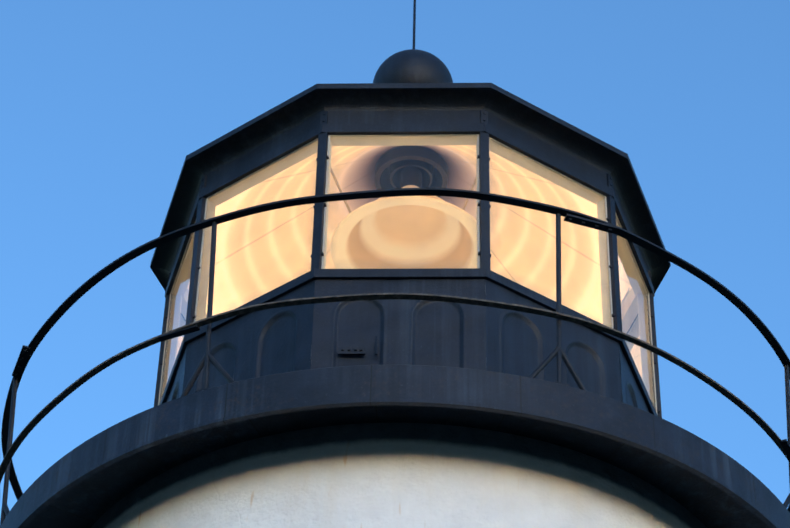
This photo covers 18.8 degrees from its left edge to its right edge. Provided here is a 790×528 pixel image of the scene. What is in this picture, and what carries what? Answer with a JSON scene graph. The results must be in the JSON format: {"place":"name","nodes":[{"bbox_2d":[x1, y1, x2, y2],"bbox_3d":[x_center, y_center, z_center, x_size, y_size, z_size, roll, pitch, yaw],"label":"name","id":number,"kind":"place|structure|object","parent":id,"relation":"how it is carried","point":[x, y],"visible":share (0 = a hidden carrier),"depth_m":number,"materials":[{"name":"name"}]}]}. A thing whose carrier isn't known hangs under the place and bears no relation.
{"place":"outdoors","nodes":[
{"label":"outdoors","id":0,"kind":"place"},
{"bbox_2d":[0,0,789,518],"label":"sky","id":1,"kind":"structure","parent":0,"point":[104,104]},
{"bbox_2d":[206,145,631,323],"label":"lantern ceiling","id":2,"kind":"structure","parent":0,"point":[567,267],"depth_m":12.29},
{"bbox_2d":[330,168,475,212],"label":"support struts","id":3,"kind":"object","parent":2,"relation":"attached to","point":[348,207],"depth_m":11.98,"materials":[{"name":"beige paint"}]},
{"bbox_2d":[330,185,476,268],"bbox_3d":[0.079,-0.216,12.291,0.812,0.410,0.812,1,-42,1],"label":"smoke hood","id":4,"kind":"object","parent":3,"relation":"attached to","point":[382,209],"depth_m":12.34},
{"bbox_2d":[400,167,421,187],"bbox_3d":[0.084,-0.412,12.466,0.112,0.155,0.112,1,-42,1],"label":"vent pipe","id":5,"kind":"object","parent":4,"relation":"attached to","point":[417,175],"depth_m":12.45,"materials":[{"name":"black metal"}]},
{"bbox_2d":[375,146,447,196],"bbox_3d":[0.087,-0.525,12.568,0.384,0.250,0.384,1,-42,1],"label":"vent collar","id":6,"kind":"object","parent":2,"relation":"attached to","point":[398,158],"depth_m":12.44,"materials":[{"name":"black metal"}]},
{"label":"ground","id":7,"kind":"structure","parent":0,"visible":0},
{"bbox_2d":[91,423,706,527],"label":"tower","id":8,"kind":"structure","parent":7,"relation":"on","point":[392,475],"depth_m":9.40,"materials":[{"name":"paint"}]},
{"bbox_2d":[0,365,789,527],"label":"gallery deck","id":9,"kind":"structure","parent":8,"relation":"on","point":[89,483],"depth_m":9.46,"materials":[{"name":"black metal"}]},
{"bbox_2d":[0,188,789,525],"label":"gallery railing","id":10,"kind":"object","parent":9,"relation":"on","point":[558,352],"visible":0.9,"depth_m":9.96,"materials":[{"name":"black metal"}]},
{"bbox_2d":[0,293,789,482],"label":"lower railing bar","id":11,"kind":"object","parent":10,"relation":"attached to","point":[97,369],"visible":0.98,"depth_m":9.62,"materials":[{"name":"black metal"}]},
{"bbox_2d":[166,279,649,412],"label":"lantern base wall","id":12,"kind":"structure","parent":9,"relation":"on","point":[261,343],"depth_m":10.41,"materials":[{"name":"black metal"}]},
{"bbox_2d":[338,336,377,354],"bbox_3d":[-0.158,0.352,10.232,0.168,0.100,0.018,0,-42,2],"label":"vent","id":13,"kind":"object","parent":12,"relation":"attached to","point":[356,350],"visible":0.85,"depth_m":10.21,"materials":[{"name":"metal"}]},
{"bbox_2d":[154,123,661,417],"bbox_3d":[0.062,0.480,11.670,2.460,0.954,2.356,1,-42,1],"label":"lantern frame","id":14,"kind":"object","parent":12,"relation":"on","point":[323,132],"visible":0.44,"depth_m":11.08,"materials":[{"name":"black metal"}]},
{"bbox_2d":[160,136,655,410],"bbox_3d":[0.062,0.479,11.671,2.394,0.872,2.296,1,-42,1],"label":"lantern glass","id":15,"kind":"object","parent":14,"relation":"in","point":[178,305],"visible":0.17,"depth_m":11.16,"materials":[{"name":"clear glass"}]},
{"bbox_2d":[168,110,651,280],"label":"frieze straps","id":16,"kind":"object","parent":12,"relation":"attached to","point":[324,117],"visible":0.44,"depth_m":11.19,"materials":[{"name":"metal"}]},
{"bbox_2d":[150,83,670,292],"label":"roof","id":17,"kind":"structure","parent":12,"relation":"on","point":[509,114],"depth_m":11.32,"materials":[{"name":"metal"}]},
{"bbox_2d":[373,49,452,82],"bbox_3d":[0.095,-0.850,12.858,0.460,0.692,0.460,1,-42,1],"label":"roof ball","id":18,"kind":"object","parent":17,"relation":"on","point":[412,66],"visible":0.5,"depth_m":12.78,"materials":[{"name":"metal"}]},
{"bbox_2d":[412,0,415,48],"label":"lightning rod","id":19,"kind":"object","parent":18,"relation":"on","point":[414,16],"depth_m":13.30,"materials":[{"name":"metal"}]},
{"bbox_2d":[205,287,631,317],"bbox_3d":[0.071,0.097,12.012,2.270,0.020,2.172,1,-42,1],"label":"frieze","id":20,"kind":"object","parent":12,"relation":"attached to","point":[626,294],"depth_m":12.07,"materials":[{"name":"beige"}]},
{"bbox_2d":[184,136,652,402],"bbox_3d":[0.062,0.467,11.681,2.380,0.972,2.287,1,-42,1],"label":"lantern frame","id":21,"kind":"object","parent":12,"relation":"on","point":[283,164],"visible":0.04,"depth_m":11.22,"materials":[{"name":"beige metal"}]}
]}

